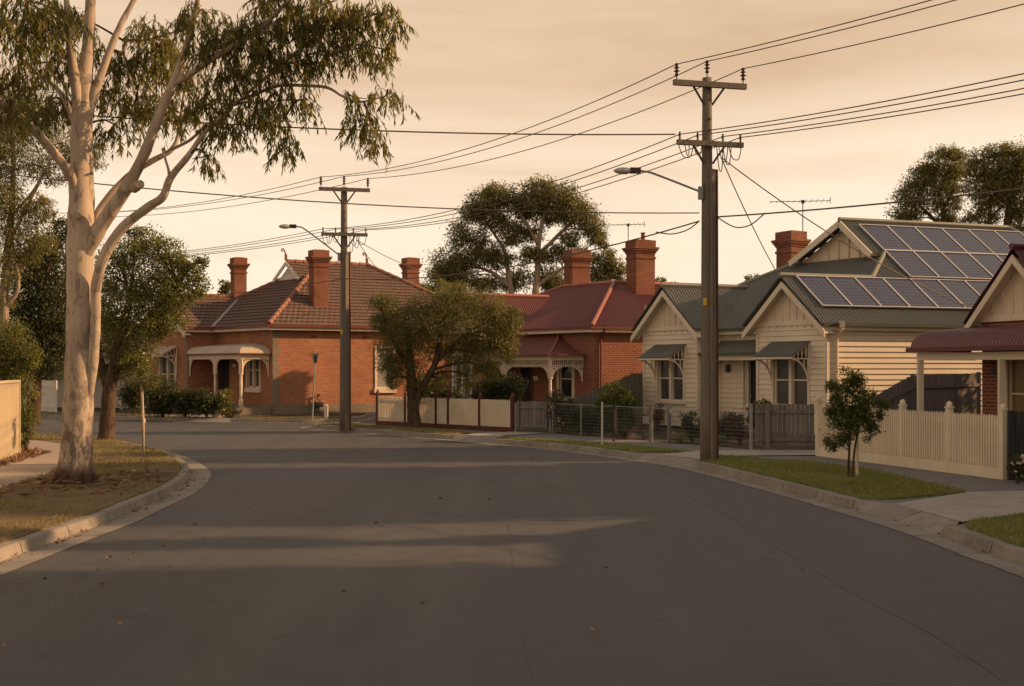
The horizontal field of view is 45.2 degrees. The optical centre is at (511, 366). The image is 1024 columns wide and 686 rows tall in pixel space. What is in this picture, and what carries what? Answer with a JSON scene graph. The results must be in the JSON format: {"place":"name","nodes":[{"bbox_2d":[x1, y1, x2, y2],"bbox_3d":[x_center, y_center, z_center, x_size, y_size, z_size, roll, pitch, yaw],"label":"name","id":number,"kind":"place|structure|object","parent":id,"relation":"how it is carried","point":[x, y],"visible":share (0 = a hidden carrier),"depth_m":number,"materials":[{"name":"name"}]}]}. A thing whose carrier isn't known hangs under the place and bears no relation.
{"place":"outdoors","nodes":[
{"label":"outdoors","id":0,"kind":"place"},
{"bbox_2d":[0,439,59,487],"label":"footpath","id":1,"kind":"structure","parent":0,"point":[15,472],"depth_m":25.56,"materials":[{"name":"concrete"}]},
{"bbox_2d":[0,315,47,451],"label":"hedge bush","id":2,"kind":"object","parent":1,"relation":"on","point":[19,363],"visible":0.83,"depth_m":29.54,"materials":[{"name":"green plant"}]},
{"bbox_2d":[0,447,51,465],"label":"leaf litter","id":3,"kind":"object","parent":1,"relation":"on","point":[22,455],"visible":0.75,"depth_m":27.72,"materials":[{"name":"brown plant"}]},
{"bbox_2d":[24,407,375,418],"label":"garden ground","id":4,"kind":"structure","parent":0,"point":[96,410],"depth_m":54.95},
{"bbox_2d":[0,378,56,411],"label":"timber fence","id":5,"kind":"object","parent":4,"relation":"on","point":[49,398],"visible":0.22,"depth_m":56.47,"materials":[{"name":"white paint"}]},
{"bbox_2d":[13,325,148,408],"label":"cottage","id":6,"kind":"structure","parent":4,"relation":"on","point":[98,390],"depth_m":62.92,"materials":[{"name":"white paint"}]},
{"bbox_2d":[25,413,168,416],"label":"nature strip","id":7,"kind":"object","parent":4,"relation":"on","point":[119,415],"visible":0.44,"depth_m":51.73,"materials":[{"name":"plant"}]},
{"bbox_2d":[116,377,147,415],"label":"shrub","id":8,"kind":"object","parent":7,"relation":"on","point":[130,397],"visible":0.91,"depth_m":51.65,"materials":[{"name":"green plant"}]},
{"bbox_2d":[143,372,184,416],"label":"shrub","id":9,"kind":"object","parent":4,"relation":"on","point":[160,402],"visible":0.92,"depth_m":50.16,"materials":[{"name":"green plant"}]},
{"bbox_2d":[167,385,198,417],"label":"shrub","id":10,"kind":"object","parent":4,"relation":"on","point":[183,405],"visible":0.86,"depth_m":50.00,"materials":[{"name":"green plant"}]},
{"bbox_2d":[187,386,221,417],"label":"shrub","id":11,"kind":"object","parent":4,"relation":"on","point":[203,402],"visible":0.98,"depth_m":49.77,"materials":[{"name":"green plant"}]},
{"bbox_2d":[144,248,445,414],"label":"brick house","id":12,"kind":"structure","parent":4,"relation":"on","point":[254,350],"depth_m":56.31,"materials":[{"name":"red brick"}]},
{"bbox_2d":[159,353,175,388],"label":"window","id":13,"kind":"structure","parent":12,"relation":"in","point":[165,365],"depth_m":59.12,"materials":[{"name":"white glass"}]},
{"bbox_2d":[218,359,228,399],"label":"door","id":14,"kind":"structure","parent":12,"relation":"in","point":[224,382],"depth_m":57.72,"materials":[{"name":"paint"}]},
{"bbox_2d":[244,354,260,392],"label":"window","id":15,"kind":"structure","parent":12,"relation":"in","point":[253,367],"depth_m":55.31,"materials":[{"name":"white glass"}]},
{"bbox_2d":[374,346,396,392],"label":"window","id":16,"kind":"structure","parent":12,"relation":"in","point":[379,382],"depth_m":56.72,"materials":[{"name":"beige paint"}]},
{"bbox_2d":[241,417,351,418],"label":"nature strip","id":17,"kind":"object","parent":4,"relation":"on","point":[283,418],"visible":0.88,"depth_m":48.77,"materials":[{"name":"plant"}]},
{"bbox_2d":[239,415,352,418],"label":"grass","id":18,"kind":"structure","parent":17,"relation":"on","point":[284,417],"depth_m":49.13,"materials":[{"name":"plant"}]},
{"bbox_2d":[187,414,226,417],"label":"driveway","id":19,"kind":"structure","parent":0,"point":[209,416],"depth_m":50.99,"materials":[{"name":"concrete"}]},
{"bbox_2d":[213,388,235,416],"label":"rose bush","id":20,"kind":"object","parent":19,"relation":"on","point":[225,398],"visible":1,"depth_m":49.85,"materials":[{"name":"green plant"}]},
{"bbox_2d":[217,279,230,293],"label":"tree","id":21,"kind":"object","parent":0,"point":[226,287],"visible":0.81,"depth_m":73.75,"materials":[{"name":"green plant"}]},
{"bbox_2d":[419,277,450,291],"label":"tree","id":22,"kind":"object","parent":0,"point":[427,286],"visible":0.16,"depth_m":65.88,"materials":[{"name":"green plant"}]},
{"bbox_2d":[467,431,544,437],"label":"driveway","id":23,"kind":"structure","parent":0,"point":[493,434],"depth_m":37.99,"materials":[{"name":"concrete"}]},
{"bbox_2d":[0,418,1023,685],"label":"road","id":24,"kind":"structure","parent":0,"point":[680,590],"depth_m":12.42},
{"bbox_2d":[0,215,66,424],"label":"street tree","id":25,"kind":"object","parent":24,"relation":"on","point":[40,305],"visible":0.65,"depth_m":46.72,"materials":[{"name":"green plant"}]},
{"bbox_2d":[0,441,210,574],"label":"kerb","id":26,"kind":"structure","parent":24,"relation":"on","point":[116,512],"depth_m":17.04,"materials":[{"name":"concrete"}]},
{"bbox_2d":[41,413,375,422],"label":"kerb","id":27,"kind":"structure","parent":24,"relation":"on","point":[367,416],"depth_m":49.53,"materials":[{"name":"concrete"}]},
{"bbox_2d":[311,353,318,420],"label":"road sign","id":28,"kind":"object","parent":27,"relation":"on","point":[314,356],"visible":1,"depth_m":48.40,"materials":[{"name":"metal"}]},
{"bbox_2d":[0,445,1001,666],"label":"fallen leaves","id":29,"kind":"object","parent":24,"relation":"on","point":[119,622],"visible":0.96,"depth_m":15.21,"materials":[{"name":"brown plant"}]},
{"bbox_2d":[272,458,1003,685],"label":"road seams","id":30,"kind":"object","parent":24,"relation":"on","point":[734,519],"visible":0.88,"depth_m":11.16,"materials":[{"name":"grey asphalt"}]},
{"bbox_2d":[301,422,1023,577],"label":"kerb","id":31,"kind":"structure","parent":24,"relation":"on","point":[1005,556],"depth_m":19.62,"materials":[{"name":"concrete"}]},
{"bbox_2d":[279,176,369,430],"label":"utility pole","id":32,"kind":"object","parent":31,"relation":"on","point":[344,256],"visible":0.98,"depth_m":41.63,"materials":[{"name":"brown wood"}]},
{"bbox_2d":[346,220,699,279],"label":"overhead wire","id":33,"kind":"object","parent":32,"relation":"attached to","point":[536,261],"visible":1,"depth_m":32.13,"materials":[{"name":"black metal"}]},
{"bbox_2d":[0,0,1023,322],"label":"sky","id":34,"kind":"structure","parent":0,"point":[472,66],"materials":[{"name":"beige"}]},
{"bbox_2d":[422,173,610,293],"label":"gum tree","id":35,"kind":"object","parent":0,"point":[459,261],"visible":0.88,"depth_m":75.71,"materials":[{"name":"green plant"}]},
{"bbox_2d":[437,221,734,420],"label":"brick house","id":36,"kind":"structure","parent":0,"point":[575,341],"depth_m":49.36,"materials":[{"name":"red brick"}]},
{"bbox_2d":[452,352,472,398],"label":"window","id":37,"kind":"structure","parent":36,"relation":"in","point":[453,384],"depth_m":51.50,"materials":[{"name":"glass"}]},
{"bbox_2d":[520,360,532,401],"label":"door","id":38,"kind":"structure","parent":36,"relation":"in","point":[527,372],"depth_m":50.27,"materials":[{"name":"paint"}]},
{"bbox_2d":[555,360,574,400],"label":"window","id":39,"kind":"structure","parent":36,"relation":"in","point":[567,375],"depth_m":48.37,"materials":[{"name":"glass"}]},
{"bbox_2d":[590,245,625,281],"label":"gum tree","id":40,"kind":"object","parent":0,"point":[601,272],"visible":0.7,"depth_m":81.61,"materials":[{"name":"green plant"}]},
{"bbox_2d":[354,422,1023,511],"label":"garden ground","id":41,"kind":"structure","parent":0,"point":[607,433],"depth_m":35.79,"materials":[{"name":"brown soil"}]},
{"bbox_2d":[416,371,460,398],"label":"shrub","id":42,"kind":"object","parent":41,"relation":"on","point":[431,393],"visible":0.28,"depth_m":46.25,"materials":[{"name":"green plant"}]},
{"bbox_2d":[470,387,495,399],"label":"shrub","id":43,"kind":"object","parent":41,"relation":"on","point":[485,394],"visible":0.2,"depth_m":43.47,"materials":[{"name":"green plant"}]},
{"bbox_2d":[468,369,529,402],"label":"shrub","id":44,"kind":"object","parent":41,"relation":"on","point":[505,388],"visible":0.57,"depth_m":43.82,"materials":[{"name":"green plant"}]},
{"bbox_2d":[514,401,550,432],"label":"timber gate","id":45,"kind":"structure","parent":41,"relation":"on","point":[530,415],"depth_m":38.97,"materials":[{"name":"wood"}]},
{"bbox_2d":[541,387,566,429],"bbox_3d":[1.347,1.361,39.267,0.738,1.470,0.920,0,0,39],"label":"rose bush","id":46,"kind":"object","parent":41,"relation":"on","point":[553,393],"visible":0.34,"depth_m":39.23,"materials":[{"name":"green plant"}]},
{"bbox_2d":[544,391,579,432],"bbox_3d":[1.617,1.498,38.669,1.129,1.462,1.483,0,0,24],"label":"shrub","id":47,"kind":"object","parent":41,"relation":"on","point":[562,409],"visible":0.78,"depth_m":38.41,"materials":[{"name":"green plant"}]},
{"bbox_2d":[567,400,612,435],"bbox_3d":[2.385,1.596,37.434,1.429,1.177,1.231,0,0,0],"label":"shrub","id":48,"kind":"object","parent":41,"relation":"on","point":[587,418],"visible":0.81,"depth_m":37.28,"materials":[{"name":"green plant"}]},
{"bbox_2d":[571,372,642,431],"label":"paling fence","id":49,"kind":"object","parent":41,"relation":"on","point":[632,379],"visible":0.36,"depth_m":42.69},
{"bbox_2d":[595,381,644,431],"bbox_3d":[3.310,1.358,39.546,2.027,1.834,2.007,0,0,0],"label":"shrub","id":50,"kind":"object","parent":41,"relation":"on","point":[622,411],"visible":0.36,"depth_m":39.40,"materials":[{"name":"green plant"}]},
{"bbox_2d":[617,404,654,435],"bbox_3d":[3.686,1.650,36.654,1.104,1.081,1.354,0,0,0],"label":"shrub","id":51,"kind":"object","parent":41,"relation":"on","point":[634,415],"visible":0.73,"depth_m":36.44,"materials":[{"name":"green plant"}]},
{"bbox_2d":[552,403,748,446],"bbox_3d":[3.598,1.625,34.577,0.100,1.050,8.963,0,0,-31],"label":"wire fence","id":52,"kind":"object","parent":41,"relation":"on","point":[650,413],"visible":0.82,"depth_m":34.14,"materials":[{"name":"metal"}]},
{"bbox_2d":[648,403,666,434],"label":"shrub","id":53,"kind":"object","parent":41,"relation":"on","point":[659,414],"visible":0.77,"depth_m":37.52,"materials":[{"name":"green plant"}]},
{"bbox_2d":[678,410,699,442],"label":"shrub","id":54,"kind":"object","parent":41,"relation":"on","point":[690,425],"visible":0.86,"depth_m":33.67,"materials":[{"name":"green plant"}]},
{"bbox_2d":[719,408,744,441],"bbox_3d":[5.974,1.629,34.199,0.959,0.975,0.861,0,0,0],"label":"shrub","id":55,"kind":"object","parent":41,"relation":"on","point":[722,428],"visible":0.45,"depth_m":34.08,"materials":[{"name":"green plant"}]},
{"bbox_2d":[725,412,748,445],"bbox_3d":[5.993,1.639,32.452,0.663,0.915,0.655,0,0,-45],"label":"shrub","id":56,"kind":"object","parent":41,"relation":"on","point":[737,420],"visible":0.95,"depth_m":32.37,"materials":[{"name":"green plant"}]},
{"bbox_2d":[745,398,771,431],"bbox_3d":[7.182,1.468,35.213,0.987,1.258,0.862,0,0,0],"label":"shrub","id":57,"kind":"object","parent":41,"relation":"on","point":[763,401],"visible":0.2,"depth_m":35.27,"materials":[{"name":"green plant"}]},
{"bbox_2d":[630,197,1023,437],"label":"weatherboard house","id":58,"kind":"structure","parent":41,"relation":"on","point":[801,330],"depth_m":39.16,"materials":[{"name":"paint"}]},
{"bbox_2d":[654,352,685,403],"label":"window","id":59,"kind":"structure","parent":58,"relation":"in","point":[670,387],"depth_m":42.02,"materials":[{"name":"glass"}]},
{"bbox_2d":[740,360,748,407],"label":"window","id":60,"kind":"structure","parent":58,"relation":"in","point":[746,361],"depth_m":40.12,"materials":[{"name":"paint"}]},
{"bbox_2d":[747,360,755,424],"bbox_3d":[7.915,0.785,39.645,0.150,2.230,0.860,0,0,-30],"label":"door","id":61,"kind":"structure","parent":58,"relation":"in","point":[753,362],"depth_m":39.88,"materials":[{"name":"paint"}]},
{"bbox_2d":[771,350,810,409],"bbox_3d":[8.408,0.390,37.005,0.218,1.780,1.760,0,0,-30],"label":"window","id":62,"kind":"structure","parent":58,"relation":"in","point":[791,384],"depth_m":36.99,"materials":[{"name":"glass"}]},
{"bbox_2d":[871,372,980,440],"bbox_3d":[11.095,1.135,33.382,6.117,1.970,0.654,0,0,-45],"label":"paling fence","id":63,"kind":"object","parent":41,"relation":"on","point":[961,393],"visible":0.52,"depth_m":34.29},
{"bbox_2d":[906,243,1023,416],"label":"brick house","id":64,"kind":"structure","parent":41,"relation":"on","point":[996,312],"depth_m":28.48,"materials":[{"name":"paint"}]},
{"bbox_2d":[1006,359,1023,411],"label":"window","id":65,"kind":"structure","parent":64,"relation":"in","point":[1016,366],"depth_m":28.57,"materials":[{"name":"glass"}]},
{"bbox_2d":[1007,410,1023,479],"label":"paling fence","id":66,"kind":"object","parent":41,"relation":"on","point":[1015,433],"visible":0.72,"depth_m":22.55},
{"bbox_2d":[372,424,1023,527],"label":"footpath","id":67,"kind":"structure","parent":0,"point":[973,483],"depth_m":25.17,"materials":[{"name":"concrete"}]},
{"bbox_2d":[317,422,469,433],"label":"nature strip","id":68,"kind":"object","parent":67,"relation":"on","point":[391,428],"visible":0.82,"depth_m":40.47,"materials":[{"name":"plant"}]},
{"bbox_2d":[363,277,532,427],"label":"street tree","id":69,"kind":"object","parent":68,"relation":"on","point":[405,352],"visible":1,"depth_m":41.54,"materials":[{"name":"green plant"}]},
{"bbox_2d":[376,389,514,431],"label":"picket fence","id":70,"kind":"object","parent":67,"relation":"on","point":[479,413],"visible":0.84,"depth_m":41.15,"materials":[{"name":"beige paint"}]},
{"bbox_2d":[492,435,687,452],"bbox_3d":[1.860,2.075,33.052,1.376,0.050,7.908,0,0,-30],"label":"nature strip","id":71,"kind":"object","parent":67,"relation":"on","point":[652,451],"visible":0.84,"depth_m":31.61,"materials":[{"name":"green plant"}]},
{"bbox_2d":[595,380,636,441],"bbox_3d":[2.883,1.246,34.349,1.144,1.768,0.873,0,0,-20],"label":"young tree","id":72,"kind":"object","parent":71,"relation":"on","point":[618,395],"visible":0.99,"depth_m":34.27,"materials":[{"name":"green plant"}]},
{"bbox_2d":[749,404,814,449],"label":"timber gate","id":73,"kind":"structure","parent":67,"relation":"on","point":[766,425],"depth_m":30.54,"materials":[{"name":"wood"}]},
{"bbox_2d":[697,453,968,499],"bbox_3d":[5.961,2.075,23.882,2.528,0.050,9.218,0,0,-9],"label":"nature strip","id":74,"kind":"object","parent":67,"relation":"on","point":[871,497],"visible":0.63,"depth_m":22.55,"materials":[{"name":"green plant"}]},
{"bbox_2d":[614,60,746,459],"bbox_3d":[3.722,-2.300,26.980,2.970,8.940,0.501,0,0,-7],"label":"utility pole","id":75,"kind":"object","parent":74,"relation":"on","point":[707,190],"visible":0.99,"depth_m":27.03,"materials":[{"name":"brown wood"}]},
{"bbox_2d":[323,65,674,176],"bbox_3d":[-1.425,-6.297,34.103,0.021,0.626,17.740,0,0,-34],"label":"overhead wire","id":76,"kind":"object","parent":75,"relation":"attached to","point":[518,131],"visible":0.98,"depth_m":31.46,"materials":[{"name":"black metal"}]},
{"bbox_2d":[323,134,678,228],"bbox_3d":[-1.355,-4.729,34.110,0.021,0.706,17.738,0,0,-34],"label":"overhead wire","id":77,"kind":"object","parent":75,"relation":"attached to","point":[514,193],"visible":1,"depth_m":31.79,"materials":[{"name":"black metal"}]},
{"bbox_2d":[343,135,696,228],"bbox_3d":[-0.947,-4.729,34.210,0.021,0.706,17.722,0,0,-34],"label":"overhead wire","id":78,"kind":"object","parent":75,"relation":"attached to","point":[529,194],"visible":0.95,"depth_m":31.92,"materials":[{"name":"black metal"}]},
{"bbox_2d":[344,62,705,176],"bbox_3d":[-0.697,-6.425,34.448,0.021,0.671,17.708,0,0,-34],"label":"overhead wire","id":79,"kind":"object","parent":75,"relation":"attached to","point":[542,130],"visible":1,"depth_m":31.91,"materials":[{"name":"black metal"}]},
{"bbox_2d":[354,137,721,229],"bbox_3d":[-0.365,-4.729,34.355,0.021,0.706,17.698,0,0,-34],"label":"overhead wire","id":80,"kind":"object","parent":75,"relation":"attached to","point":[539,198],"visible":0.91,"depth_m":32.67,"materials":[{"name":"metal"}]},
{"bbox_2d":[367,138,738,229],"bbox_3d":[0.043,-4.729,34.455,0.021,0.706,17.682,0,0,-35],"label":"overhead wire","id":81,"kind":"object","parent":75,"relation":"attached to","point":[549,200],"visible":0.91,"depth_m":32.81,"materials":[{"name":"black metal"}]},
{"bbox_2d":[368,69,740,178],"bbox_3d":[0.108,-6.297,34.483,0.021,0.626,17.680,0,0,-35],"label":"overhead wire","id":82,"kind":"object","parent":75,"relation":"attached to","point":[566,137],"visible":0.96,"depth_m":32.35,"materials":[{"name":"black metal"}]},
{"bbox_2d":[677,0,931,63],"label":"overhead wire","id":83,"kind":"object","parent":75,"relation":"attached to","point":[808,32],"visible":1,"depth_m":23.45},
{"bbox_2d":[708,0,955,61],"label":"overhead wire","id":84,"kind":"object","parent":75,"relation":"attached to","point":[837,30],"visible":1,"depth_m":23.87,"materials":[{"name":"black metal"}]},
{"bbox_2d":[723,158,968,306],"bbox_3d":[7.783,-3.023,28.277,6.785,3.211,0.025,0,0,-20],"label":"overhead wire","id":85,"kind":"object","parent":75,"relation":"attached to","point":[839,239],"visible":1,"depth_m":28.18,"materials":[{"name":"black metal"}]},
{"bbox_2d":[680,73,1023,134],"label":"overhead wire","id":86,"kind":"object","parent":75,"relation":"attached to","point":[861,105],"visible":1,"depth_m":22.37,"materials":[{"name":"black metal"}]},
{"bbox_2d":[698,79,1023,135],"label":"overhead wire","id":87,"kind":"object","parent":75,"relation":"attached to","point":[868,109],"visible":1,"depth_m":22.78,"materials":[{"name":"black metal"}]},
{"bbox_2d":[716,188,1023,217],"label":"overhead wire","id":88,"kind":"object","parent":75,"relation":"attached to","point":[877,203],"visible":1,"depth_m":23.14,"materials":[{"name":"black metal"}]},
{"bbox_2d":[723,88,1023,136],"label":"overhead wire","id":89,"kind":"object","parent":75,"relation":"attached to","point":[880,113],"visible":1,"depth_m":23.27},
{"bbox_2d":[741,93,1023,137],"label":"overhead wire","id":90,"kind":"object","parent":75,"relation":"attached to","point":[888,116],"visible":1,"depth_m":23.64,"materials":[{"name":"black metal"}]},
{"bbox_2d":[744,3,1023,68],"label":"overhead wire","id":91,"kind":"object","parent":75,"relation":"attached to","point":[890,36],"visible":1,"depth_m":23.68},
{"bbox_2d":[819,365,893,476],"bbox_3d":[6.420,1.024,22.818,1.410,2.134,0.780,0,0,0],"label":"young tree","id":92,"kind":"object","parent":74,"relation":"on","point":[864,416],"visible":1,"depth_m":22.74,"materials":[{"name":"green plant"}]},
{"bbox_2d":[814,395,1008,479],"bbox_3d":[8.130,1.395,25.750,0.136,1.450,6.436,0,0,-18],"label":"picket fence","id":93,"kind":"object","parent":67,"relation":"on","point":[948,441],"visible":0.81,"depth_m":24.58,"materials":[{"name":"beige paint"}]},
{"bbox_2d":[967,516,1023,547],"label":"nature strip","id":94,"kind":"object","parent":67,"relation":"on","point":[995,534],"visible":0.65,"depth_m":15.20,"materials":[{"name":"green plant"}]},
{"bbox_2d":[959,512,1023,545],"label":"grass","id":95,"kind":"structure","parent":94,"relation":"on","point":[1018,518],"depth_m":15.70,"materials":[{"name":"green plant"}]},
{"bbox_2d":[1006,454,1023,483],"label":"rose bush","id":96,"kind":"object","parent":67,"relation":"on","point":[1017,468],"visible":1,"depth_m":21.88,"materials":[{"name":"green plant"}]},
{"bbox_2d":[663,449,814,458],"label":"driveway","id":97,"kind":"structure","parent":0,"point":[693,454],"depth_m":29.23,"materials":[{"name":"concrete"}]},
{"bbox_2d":[881,141,969,222],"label":"gum tree","id":98,"kind":"object","parent":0,"point":[930,175],"visible":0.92,"depth_m":69.66,"materials":[{"name":"green plant"}]},
{"bbox_2d":[896,490,1023,521],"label":"driveway","id":99,"kind":"structure","parent":0,"point":[964,506],"depth_m":18.40,"materials":[{"name":"concrete"}]},
{"bbox_2d":[951,136,1023,231],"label":"gum tree","id":100,"kind":"object","parent":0,"point":[1009,168],"visible":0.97,"depth_m":67.68,"materials":[{"name":"green plant"}]},
{"label":"garden ground","id":101,"kind":"structure","parent":0,"visible":0},
{"bbox_2d":[0,380,20,459],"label":"steel fence","id":102,"kind":"object","parent":101,"relation":"on","point":[10,417],"visible":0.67,"depth_m":27.50,"materials":[{"name":"beige metal"}]},
{"bbox_2d":[0,431,186,543],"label":"nature strip","id":103,"kind":"object","parent":101,"relation":"on","point":[19,513],"visible":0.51,"depth_m":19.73,"materials":[{"name":"green plant"}]},
{"bbox_2d":[0,83,111,379],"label":"gum tree","id":104,"kind":"object","parent":103,"relation":"on","point":[25,207],"visible":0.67,"depth_m":35.93,"materials":[{"name":"green plant"}]},
{"bbox_2d":[0,461,188,499],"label":"bark litter","id":105,"kind":"object","parent":103,"relation":"on","point":[77,486],"visible":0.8,"depth_m":21.00,"materials":[{"name":"brown plant"}]},
{"bbox_2d":[125,360,163,455],"bbox_3d":[-8.419,0.965,28.166,0.888,2.253,0.491,0,0,0],"label":"young tree","id":106,"kind":"object","parent":103,"relation":"on","point":[141,371],"visible":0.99,"depth_m":28.17,"materials":[{"name":"green plant"}]},
{"bbox_2d":[94,223,217,439],"bbox_3d":[-10.512,-1.001,34.793,4.075,6.344,3.132,0,0,43],"label":"street tree","id":107,"kind":"object","parent":103,"relation":"on","point":[172,286],"visible":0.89,"depth_m":34.48,"materials":[{"name":"green plant"}]},
{"bbox_2d":[0,0,420,484],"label":"gum tree","id":108,"kind":"object","parent":103,"relation":"on","point":[88,226],"visible":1,"depth_m":21.21,"materials":[{"name":"green plant"}]},
{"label":"utility pole","id":109,"kind":"object","parent":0,"visible":0},
{"bbox_2d":[0,109,674,134],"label":"overhead wire","id":110,"kind":"object","parent":109,"relation":"attached to","point":[452,132],"visible":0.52,"depth_m":26.07,"materials":[{"name":"black metal"}]},
{"bbox_2d":[0,173,699,213],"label":"overhead wire","id":111,"kind":"object","parent":109,"relation":"attached to","point":[387,205],"visible":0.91,"depth_m":26.02,"materials":[{"name":"black metal"}]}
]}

